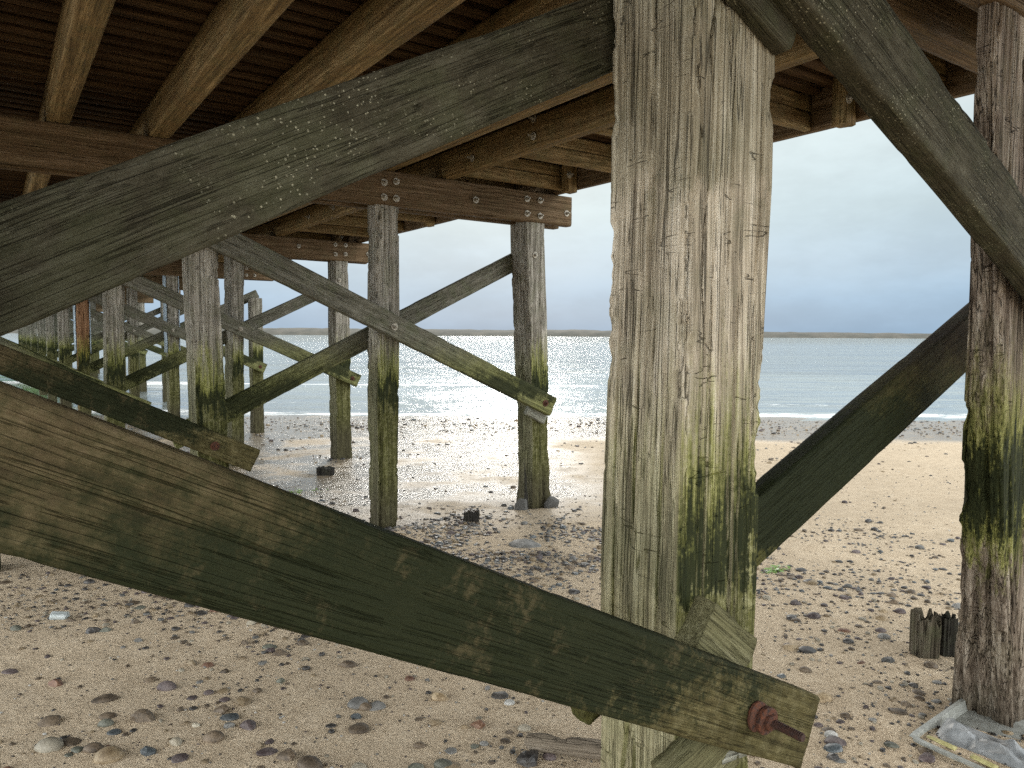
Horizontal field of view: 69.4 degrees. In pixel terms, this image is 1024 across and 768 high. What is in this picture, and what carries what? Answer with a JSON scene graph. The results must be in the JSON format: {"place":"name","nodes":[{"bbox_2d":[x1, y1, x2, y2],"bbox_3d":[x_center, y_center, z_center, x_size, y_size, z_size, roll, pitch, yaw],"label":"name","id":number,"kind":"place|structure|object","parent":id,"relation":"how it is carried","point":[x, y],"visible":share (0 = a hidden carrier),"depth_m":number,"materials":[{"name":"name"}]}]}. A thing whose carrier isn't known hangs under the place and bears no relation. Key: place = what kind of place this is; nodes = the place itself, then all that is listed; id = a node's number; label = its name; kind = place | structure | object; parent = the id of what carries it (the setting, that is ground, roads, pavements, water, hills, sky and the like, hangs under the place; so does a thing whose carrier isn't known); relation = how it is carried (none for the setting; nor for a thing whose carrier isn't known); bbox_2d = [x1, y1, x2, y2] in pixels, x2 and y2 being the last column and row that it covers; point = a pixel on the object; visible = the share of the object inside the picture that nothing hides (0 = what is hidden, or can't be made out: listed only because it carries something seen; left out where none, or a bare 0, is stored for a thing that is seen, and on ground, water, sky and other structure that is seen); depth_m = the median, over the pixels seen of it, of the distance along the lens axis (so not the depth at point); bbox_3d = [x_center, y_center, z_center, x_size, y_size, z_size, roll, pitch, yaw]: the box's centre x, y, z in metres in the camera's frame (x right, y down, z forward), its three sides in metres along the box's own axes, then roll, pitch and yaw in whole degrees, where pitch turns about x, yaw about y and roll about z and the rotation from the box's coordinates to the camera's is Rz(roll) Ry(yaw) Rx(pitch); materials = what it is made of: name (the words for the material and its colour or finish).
{"place":"outdoors","nodes":[
{"label":"outdoors","id":0,"kind":"place"},
{"bbox_2d":[458,508,482,511],"bbox_3d":[-0.360,1.101,6.475,0.273,0.024,0.178,-2,5,-35],"label":"seaweed","id":1,"kind":"object","parent":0,"point":[469,509],"visible":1,"depth_m":6.45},
{"bbox_2d":[10,327,931,338],"bbox_3d":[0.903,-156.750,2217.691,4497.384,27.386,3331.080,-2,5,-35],"label":"hills","id":2,"kind":"structure","parent":0,"point":[437,332],"depth_m":2025.43,"materials":[{"name":"beige plant"}]},
{"bbox_2d":[0,333,967,420],"bbox_3d":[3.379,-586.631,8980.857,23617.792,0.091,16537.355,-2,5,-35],"label":"sea water","id":3,"kind":"structure","parent":0,"point":[814,379],"depth_m":33.67,"materials":[{"name":"liquid"}]},
{"bbox_2d":[0,415,1023,767],"bbox_3d":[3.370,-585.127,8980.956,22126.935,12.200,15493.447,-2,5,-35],"label":"beach ground","id":4,"kind":"structure","parent":0,"point":[392,745],"depth_m":3.58,"materials":[{"name":"sand"}]},
{"bbox_2d":[1,669,17,673],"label":"pebble","id":5,"kind":"object","parent":4,"relation":"on","point":[9,671],"visible":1,"depth_m":3.15,"materials":[{"name":"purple stone"}]},
{"bbox_2d":[10,625,21,630],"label":"pebble","id":6,"kind":"object","parent":4,"relation":"on","point":[15,628],"visible":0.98,"depth_m":3.66,"materials":[{"name":"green stone"}]},
{"bbox_2d":[33,736,63,752],"bbox_3d":[-1.565,1.226,2.502,0.092,0.059,0.075,0,0,11],"label":"pebble","id":7,"kind":"object","parent":4,"relation":"on","point":[49,744],"visible":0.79,"depth_m":2.48,"materials":[{"name":"beige stone"}]},
{"bbox_2d":[37,715,60,726],"bbox_3d":[-1.687,1.229,2.692,0.081,0.030,0.074,-3,12,-4],"label":"pebble","id":8,"kind":"object","parent":4,"relation":"on","point":[50,720],"visible":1,"depth_m":2.68,"materials":[{"name":"brown stone"}]},
{"bbox_2d":[4,306,102,367],"bbox_3d":[-20.568,-1.345,31.475,6.820,4.342,0.474,-2,5,-35],"label":"pier trestle","id":9,"kind":"object","parent":4,"relation":"on","point":[28,341],"visible":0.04,"depth_m":31.39,"materials":[{"name":"grey wood"}]},
{"bbox_2d":[48,679,62,686],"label":"pebble","id":10,"kind":"object","parent":4,"relation":"on","point":[55,682],"visible":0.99,"depth_m":3.03,"materials":[{"name":"red stone"}]},
{"bbox_2d":[9,309,102,373],"bbox_3d":[-23.177,-1.507,35.201,6.818,4.537,0.473,-2,5,-35],"label":"pier trestle","id":11,"kind":"object","parent":4,"relation":"on","point":[24,333],"visible":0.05,"depth_m":35.40,"materials":[{"name":"grey wood"}]},
{"bbox_2d":[49,611,69,619],"bbox_3d":[-2.355,1.206,3.850,0.080,0.035,0.056,5,14,-12],"label":"plastic scrap","id":12,"kind":"object","parent":4,"relation":"on","point":[59,615],"visible":1,"depth_m":3.83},
{"bbox_2d":[1,303,126,375],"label":"pier trestle","id":13,"kind":"object","parent":4,"relation":"on","point":[33,333],"visible":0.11,"depth_m":27.68,"materials":[{"name":"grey wood"}]},
{"bbox_2d":[62,737,81,745],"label":"pebble","id":14,"kind":"object","parent":4,"relation":"on","point":[71,741],"visible":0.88,"depth_m":2.53,"materials":[{"name":"brown stone"}]},
{"bbox_2d":[0,297,153,394],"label":"pier trestle","id":15,"kind":"object","parent":4,"relation":"on","point":[141,301],"visible":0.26,"depth_m":24.77,"materials":[{"name":"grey wood"}]},
{"bbox_2d":[71,746,83,752],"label":"pebble","id":16,"kind":"object","parent":4,"relation":"on","point":[76,749],"visible":0.94,"depth_m":2.48,"materials":[{"name":"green stone"}]},
{"bbox_2d":[2,288,180,401],"bbox_3d":[-12.742,-0.826,20.301,6.821,3.827,0.474,-2,5,-35],"label":"pier trestle","id":17,"kind":"object","parent":4,"relation":"on","point":[51,353],"visible":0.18,"depth_m":20.76,"materials":[{"name":"grey wood"}]},
{"bbox_2d":[82,742,103,752],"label":"pebble","id":18,"kind":"object","parent":4,"relation":"on","point":[93,747],"visible":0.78,"depth_m":2.47,"materials":[{"name":"brown stone"}]},
{"bbox_2d":[85,627,100,633],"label":"pebble","id":19,"kind":"object","parent":4,"relation":"on","point":[90,630],"visible":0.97,"depth_m":3.63,"materials":[{"name":"stone"}]},
{"bbox_2d":[90,693,117,703],"bbox_3d":[-1.591,1.231,2.885,0.102,0.029,0.064,-6,5,-15],"label":"pebble","id":20,"kind":"object","parent":4,"relation":"on","point":[104,698],"visible":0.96,"depth_m":2.87,"materials":[{"name":"brown stone"}]},
{"bbox_2d":[97,718,113,726],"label":"pebble","id":21,"kind":"object","parent":4,"relation":"on","point":[106,722],"visible":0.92,"depth_m":2.66,"materials":[{"name":"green stone"}]},
{"bbox_2d":[98,712,116,719],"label":"pebble","id":22,"kind":"object","parent":4,"relation":"on","point":[109,715],"visible":0.88,"depth_m":2.72,"materials":[{"name":"brown stone"}]},
{"bbox_2d":[93,745,124,763],"bbox_3d":[-1.327,1.226,2.439,0.093,0.059,0.083,-3,4,1],"label":"pebble","id":23,"kind":"object","parent":4,"relation":"on","point":[109,754],"visible":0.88,"depth_m":2.42,"materials":[{"name":"beige stone"}]},
{"bbox_2d":[0,276,218,407],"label":"pier trestle","id":24,"kind":"object","parent":4,"relation":"on","point":[134,331],"visible":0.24,"depth_m":17.18,"materials":[{"name":"grey wood"}]},
{"bbox_2d":[0,0,977,277],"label":"pier deck","id":25,"kind":"structure","parent":24,"relation":"on","point":[178,70],"depth_m":4.32,"materials":[{"name":"brown wood"}]},
{"bbox_2d":[106,728,121,734],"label":"pebble","id":26,"kind":"object","parent":4,"relation":"on","point":[115,731],"visible":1,"depth_m":2.61,"materials":[{"name":"grey stone"}]},
{"bbox_2d":[0,261,273,432],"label":"pier trestle","id":27,"kind":"object","parent":4,"relation":"on","point":[171,327],"visible":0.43,"depth_m":13.57,"materials":[{"name":"grey wood"}]},
{"bbox_2d":[130,709,154,721],"bbox_3d":[-1.349,1.219,2.717,0.096,0.050,0.075,7,1,-5],"label":"pebble","id":28,"kind":"object","parent":4,"relation":"on","point":[143,715],"visible":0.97,"depth_m":2.69,"materials":[{"name":"brown stone"}]},
{"bbox_2d":[140,746,156,756],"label":"pebble","id":29,"kind":"object","parent":4,"relation":"on","point":[145,751],"visible":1,"depth_m":2.46,"materials":[{"name":"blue stone"}]},
{"bbox_2d":[143,677,155,682],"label":"pebble","id":30,"kind":"object","parent":4,"relation":"on","point":[149,679],"visible":1,"depth_m":3.06,"materials":[{"name":"brown stone"}]},
{"bbox_2d":[156,681,176,690],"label":"pebble","id":31,"kind":"object","parent":4,"relation":"on","point":[166,686],"visible":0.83,"depth_m":2.98,"materials":[{"name":"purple stone"}]},
{"bbox_2d":[169,737,182,745],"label":"pebble","id":32,"kind":"object","parent":4,"relation":"on","point":[176,741],"visible":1,"depth_m":2.52,"materials":[{"name":"beige stone"}]},
{"bbox_2d":[171,753,188,762],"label":"pebble","id":33,"kind":"object","parent":4,"relation":"on","point":[178,757],"visible":1,"depth_m":2.42,"materials":[{"name":"purple stone"}]},
{"bbox_2d":[0,233,368,465],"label":"pier trestle","id":34,"kind":"object","parent":4,"relation":"on","point":[338,256],"visible":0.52,"depth_m":9.96,"materials":[{"name":"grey wood"}]},
{"bbox_2d":[202,730,223,742],"bbox_3d":[-1.037,1.230,2.570,0.073,0.047,0.057,-1,11,2],"label":"pebble","id":35,"kind":"object","parent":4,"relation":"on","point":[214,736],"visible":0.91,"depth_m":2.56,"materials":[{"name":"brown stone"}]},
{"bbox_2d":[213,704,229,712],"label":"pebble","id":36,"kind":"object","parent":4,"relation":"on","point":[224,708],"visible":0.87,"depth_m":2.78,"materials":[{"name":"brown stone"}]},
{"bbox_2d":[223,722,234,728],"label":"pebble","id":37,"kind":"object","parent":4,"relation":"on","point":[227,725],"visible":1,"depth_m":2.65,"materials":[{"name":"grey stone"}]},
{"bbox_2d":[220,713,238,720],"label":"pebble","id":38,"kind":"object","parent":4,"relation":"on","point":[230,717],"visible":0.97,"depth_m":2.72,"materials":[{"name":"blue stone"}]},
{"bbox_2d":[234,696,251,705],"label":"pebble","id":39,"kind":"object","parent":4,"relation":"on","point":[242,700],"visible":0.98,"depth_m":2.85,"materials":[{"name":"beige stone"}]},
{"bbox_2d":[239,719,255,730],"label":"pebble","id":40,"kind":"object","parent":4,"relation":"on","point":[249,724],"visible":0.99,"depth_m":2.65,"materials":[{"name":"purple stone"}]},
{"bbox_2d":[256,747,277,755],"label":"pebble","id":41,"kind":"object","parent":4,"relation":"on","point":[267,751],"visible":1,"depth_m":2.48,"materials":[{"name":"purple stone"}]},
{"bbox_2d":[262,644,276,648],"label":"pebble","id":42,"kind":"object","parent":4,"relation":"on","point":[265,646],"visible":0.82,"depth_m":3.44,"materials":[{"name":"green stone"}]},
{"bbox_2d":[272,649,287,655],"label":"pebble","id":43,"kind":"object","parent":4,"relation":"on","point":[279,652],"visible":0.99,"depth_m":3.34,"materials":[{"name":"brown stone"}]},
{"bbox_2d":[276,748,295,760],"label":"pebble","id":44,"kind":"object","parent":4,"relation":"on","point":[288,754],"visible":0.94,"depth_m":2.45,"materials":[{"name":"brown stone"}]},
{"bbox_2d":[0,115,571,569],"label":"pier trestle","id":45,"kind":"object","parent":4,"relation":"on","point":[60,149],"visible":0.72,"depth_m":6.05,"materials":[{"name":"grey wood"}]},
{"bbox_2d":[297,640,308,645],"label":"pebble","id":46,"kind":"object","parent":4,"relation":"on","point":[302,642],"visible":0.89,"depth_m":3.47,"materials":[{"name":"brown stone"}]},
{"bbox_2d":[296,755,323,767],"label":"pebble","id":47,"kind":"object","parent":4,"relation":"on","point":[308,761],"visible":1,"depth_m":2.39,"materials":[{"name":"brown stone"}]},
{"bbox_2d":[316,466,334,475],"bbox_3d":[-2.274,1.119,9.029,0.218,0.215,0.173,0,4,-7],"label":"wooden stump","id":48,"kind":"object","parent":4,"relation":"on","point":[325,471],"visible":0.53,"depth_m":8.96,"materials":[{"name":"black wood"}]},
{"bbox_2d":[340,660,356,667],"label":"pebble","id":49,"kind":"object","parent":4,"relation":"on","point":[348,664],"visible":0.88,"depth_m":3.22,"materials":[{"name":"brown stone"}]},
{"bbox_2d":[350,713,361,718],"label":"pebble","id":50,"kind":"object","parent":4,"relation":"on","point":[356,715],"visible":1,"depth_m":2.75,"materials":[{"name":"grey stone"}]},
{"bbox_2d":[347,696,367,708],"bbox_3d":[-0.595,1.238,2.857,0.082,0.051,0.073,-8,4,-8],"label":"pebble","id":51,"kind":"object","parent":4,"relation":"on","point":[355,702],"visible":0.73,"depth_m":2.84,"materials":[{"name":"grey stone"}]},
{"bbox_2d":[348,722,368,733],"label":"pebble","id":52,"kind":"object","parent":4,"relation":"on","point":[360,728],"visible":1,"depth_m":2.64,"materials":[{"name":"brown stone"}]},
{"bbox_2d":[351,762,366,767],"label":"pebble","id":53,"kind":"object","parent":4,"relation":"on","point":[358,765],"visible":1,"depth_m":2.40,"materials":[{"name":"beige stone"}]},
{"bbox_2d":[359,702,371,710],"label":"pebble","id":54,"kind":"object","parent":4,"relation":"on","point":[365,706],"visible":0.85,"depth_m":2.82,"materials":[{"name":"brown stone"}]},
{"bbox_2d":[370,702,385,710],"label":"pebble","id":55,"kind":"object","parent":4,"relation":"on","point":[376,706],"visible":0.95,"depth_m":2.83,"materials":[{"name":"grey stone"}]},
{"bbox_2d":[408,763,423,767],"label":"pebble","id":56,"kind":"object","parent":4,"relation":"on","point":[415,765],"visible":1,"depth_m":2.40,"materials":[{"name":"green stone"}]},
{"bbox_2d":[414,742,425,748],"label":"pebble","id":57,"kind":"object","parent":4,"relation":"on","point":[419,745],"visible":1,"depth_m":2.53,"materials":[{"name":"brown stone"}]},
{"bbox_2d":[429,719,440,725],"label":"pebble","id":58,"kind":"object","parent":4,"relation":"on","point":[434,722],"visible":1,"depth_m":2.69,"materials":[{"name":"beige stone"}]},
{"bbox_2d":[431,691,447,700],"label":"pebble","id":59,"kind":"object","parent":4,"relation":"on","point":[439,696],"visible":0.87,"depth_m":2.90,"materials":[{"name":"beige stone"}]},
{"bbox_2d":[434,758,451,767],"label":"pebble","id":60,"kind":"object","parent":4,"relation":"on","point":[441,763],"visible":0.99,"depth_m":2.40,"materials":[{"name":"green stone"}]},
{"bbox_2d":[445,747,456,753],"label":"pebble","id":61,"kind":"object","parent":4,"relation":"on","point":[451,750],"visible":1,"depth_m":2.50,"materials":[{"name":"grey stone"}]},
{"bbox_2d":[445,762,460,767],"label":"pebble","id":62,"kind":"object","parent":4,"relation":"on","point":[455,765],"visible":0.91,"depth_m":2.40,"materials":[{"name":"beige stone"}]},
{"bbox_2d":[464,508,479,521],"bbox_3d":[-0.353,1.208,6.479,0.140,0.215,0.131,0,4,-3],"label":"wooden stump","id":63,"kind":"object","parent":4,"relation":"on","point":[470,516],"visible":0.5,"depth_m":6.42,"materials":[{"name":"black wood"}]},
{"bbox_2d":[471,719,484,728],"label":"pebble","id":64,"kind":"object","parent":4,"relation":"on","point":[479,724],"visible":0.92,"depth_m":2.68,"materials":[{"name":"red stone"}]},
{"bbox_2d":[491,691,508,698],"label":"pebble","id":65,"kind":"object","parent":4,"relation":"on","point":[500,695],"visible":1,"depth_m":2.92,"materials":[{"name":"stone"}]},
{"bbox_2d":[504,699,514,705],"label":"pebble","id":66,"kind":"object","parent":4,"relation":"on","point":[508,702],"visible":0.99,"depth_m":2.86,"materials":[{"name":"white stone"}]},
{"bbox_2d":[0,0,1023,767],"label":"pier trestle","id":67,"kind":"object","parent":4,"relation":"on","point":[650,662],"visible":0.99,"depth_m":1.62,"materials":[{"name":"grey wood"}]},
{"bbox_2d":[0,416,1023,767],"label":"pebble scatter","id":68,"kind":"object","parent":4,"relation":"on","point":[448,540],"visible":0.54,"depth_m":4.60,"materials":[{"name":"beige stone"}]},
{"bbox_2d":[514,498,527,509],"bbox_3d":[0.093,1.167,6.950,0.122,0.195,0.108,3,4,32],"label":"concrete lump","id":69,"kind":"object","parent":4,"relation":"on","point":[520,503],"visible":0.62,"depth_m":6.92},
{"bbox_2d":[517,724,530,731],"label":"pebble","id":70,"kind":"object","parent":4,"relation":"on","point":[524,728],"visible":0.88,"depth_m":2.66,"materials":[{"name":"beige stone"}]},
{"bbox_2d":[509,539,540,547],"bbox_3d":[0.099,1.214,5.566,0.253,0.072,0.163,6,12,-6],"label":"pebble","id":71,"kind":"object","parent":4,"relation":"on","point":[522,543],"visible":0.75,"depth_m":5.53,"materials":[{"name":"grey stone"}]},
{"bbox_2d":[516,750,538,767],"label":"pebble","id":72,"kind":"object","parent":4,"relation":"on","point":[527,759],"visible":0.97,"depth_m":2.43,"materials":[{"name":"stone"}]},
{"bbox_2d":[542,753,556,760],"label":"pebble","id":73,"kind":"object","parent":4,"relation":"on","point":[549,756],"visible":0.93,"depth_m":2.47,"materials":[{"name":"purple stone"}]},
{"bbox_2d":[544,496,558,507],"bbox_3d":[0.384,1.160,7.144,0.145,0.150,0.086,17,-2,-18],"label":"concrete wedge","id":74,"kind":"object","parent":4,"relation":"on","point":[551,502],"visible":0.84,"depth_m":7.12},
{"bbox_2d":[524,732,600,759],"bbox_3d":[0.204,1.217,2.485,0.324,0.057,0.061,4,16,8],"label":"driftwood piece","id":75,"kind":"object","parent":4,"relation":"on","point":[586,748],"visible":0.89,"depth_m":2.47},
{"bbox_2d":[568,588,579,594],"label":"pebble","id":76,"kind":"object","parent":4,"relation":"on","point":[573,591],"visible":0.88,"depth_m":4.35,"materials":[{"name":"stone"}]},
{"bbox_2d":[759,565,789,573],"bbox_3d":[1.735,1.226,4.894,0.134,0.020,0.277,4,5,42],"label":"seaweed","id":77,"kind":"object","parent":4,"relation":"on","point":[775,569],"visible":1,"depth_m":4.91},
{"bbox_2d":[783,643,797,650],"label":"pebble","id":78,"kind":"object","parent":4,"relation":"on","point":[790,647],"visible":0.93,"depth_m":3.48,"materials":[{"name":"beige stone"}]},
{"bbox_2d":[799,666,811,672],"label":"pebble","id":79,"kind":"object","parent":4,"relation":"on","point":[805,669],"visible":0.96,"depth_m":3.21,"materials":[{"name":"brown stone"}]},
{"bbox_2d":[799,646,816,653],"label":"pebble","id":80,"kind":"object","parent":4,"relation":"on","point":[807,649],"visible":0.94,"depth_m":3.45,"materials":[{"name":"stone"}]},
{"bbox_2d":[806,612,820,618],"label":"pebble","id":81,"kind":"object","parent":4,"relation":"on","point":[812,615],"visible":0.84,"depth_m":3.93,"materials":[{"name":"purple stone"}]},
{"bbox_2d":[814,690,831,701],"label":"pebble","id":82,"kind":"object","parent":4,"relation":"on","point":[824,696],"visible":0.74,"depth_m":2.91,"materials":[{"name":"beige stone"}]},
{"bbox_2d":[824,730,837,736],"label":"pebble","id":83,"kind":"object","parent":4,"relation":"on","point":[827,733],"visible":0.63,"depth_m":2.63,"materials":[{"name":"white stone"}]},
{"bbox_2d":[823,743,842,752],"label":"pebble","id":84,"kind":"object","parent":4,"relation":"on","point":[833,747],"visible":0.95,"depth_m":2.53,"materials":[{"name":"grey stone"}]},
{"bbox_2d":[826,753,839,760],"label":"pebble","id":85,"kind":"object","parent":4,"relation":"on","point":[832,756],"visible":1,"depth_m":2.48,"materials":[{"name":"stone"}]},
{"bbox_2d":[824,735,846,745],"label":"pebble","id":86,"kind":"object","parent":4,"relation":"on","point":[834,739],"visible":0.78,"depth_m":2.57,"materials":[{"name":"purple stone"}]},
{"bbox_2d":[843,638,853,643],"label":"pebble","id":87,"kind":"object","parent":4,"relation":"on","point":[848,640],"visible":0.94,"depth_m":3.56,"materials":[{"name":"stone"}]},
{"bbox_2d":[876,614,887,620],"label":"pebble","id":88,"kind":"object","parent":4,"relation":"on","point":[881,617],"visible":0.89,"depth_m":3.92,"materials":[{"name":"beige stone"}]},
{"bbox_2d":[877,633,890,639],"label":"pebble","id":89,"kind":"object","parent":4,"relation":"on","point":[883,636],"visible":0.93,"depth_m":3.63,"materials":[{"name":"grey stone"}]},
{"bbox_2d":[881,657,894,662],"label":"pebble","id":90,"kind":"object","parent":4,"relation":"on","point":[889,659],"visible":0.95,"depth_m":3.30,"materials":[{"name":"grey stone"}]},
{"bbox_2d":[884,741,898,747],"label":"pebble","id":91,"kind":"object","parent":4,"relation":"on","point":[889,744],"visible":1,"depth_m":2.54,"materials":[{"name":"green stone"}]},
{"bbox_2d":[890,708,907,714],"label":"pebble","id":92,"kind":"object","parent":4,"relation":"on","point":[900,711],"visible":1,"depth_m":2.77,"materials":[{"name":"brown stone"}]},
{"bbox_2d":[895,608,905,613],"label":"pebble","id":93,"kind":"object","parent":4,"relation":"on","point":[900,610],"visible":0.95,"depth_m":4.01,"materials":[{"name":"purple stone"}]},
{"bbox_2d":[912,689,924,695],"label":"pebble","id":94,"kind":"object","parent":4,"relation":"on","point":[919,692],"visible":0.89,"depth_m":3.01,"materials":[{"name":"brown stone"}]},
{"bbox_2d":[909,607,941,658],"bbox_3d":[1.905,1.208,3.413,0.111,0.325,0.119,1,4,6],"label":"wooden stump","id":95,"kind":"object","parent":4,"relation":"on","point":[924,637],"visible":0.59,"depth_m":3.37,"materials":[{"name":"brown wood"}]},
{"bbox_2d":[918,752,934,762],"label":"pebble","id":96,"kind":"object","parent":4,"relation":"on","point":[926,757],"visible":1,"depth_m":2.46,"materials":[{"name":"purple stone"}]},
{"bbox_2d":[924,661,937,668],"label":"pebble","id":97,"kind":"object","parent":4,"relation":"on","point":[930,664],"visible":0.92,"depth_m":3.24,"materials":[{"name":"brown stone"}]},
{"bbox_2d":[934,611,958,656],"bbox_3d":[2.018,1.221,3.446,0.086,0.305,0.112,0,4,1],"label":"wooden stump","id":98,"kind":"object","parent":4,"relation":"on","point":[949,628],"visible":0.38,"depth_m":3.39,"materials":[{"name":"black wood"}]},
{"bbox_2d":[909,698,1023,767],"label":"plastic tray","id":99,"kind":"object","parent":4,"relation":"on","point":[958,712],"visible":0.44,"depth_m":2.70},
{"bbox_2d":[926,735,956,750],"bbox_3d":[1.467,1.223,2.527,0.020,0.009,0.092,-11,16,-41],"label":"yellow strip","id":100,"kind":"object","parent":99,"relation":"on","point":[946,744],"visible":1,"depth_m":2.52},
{"bbox_2d":[935,718,1023,767],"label":"crumpled sheet","id":101,"kind":"object","parent":99,"relation":"in","point":[1008,752],"visible":0.95,"depth_m":2.51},
{"bbox_2d":[970,753,998,767],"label":"yellow strip","id":102,"kind":"object","parent":99,"relation":"on","point":[982,760],"visible":1,"depth_m":2.41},
{"bbox_2d":[71,94,973,333],"label":"sky","id":103,"kind":"structure","parent":0,"point":[859,242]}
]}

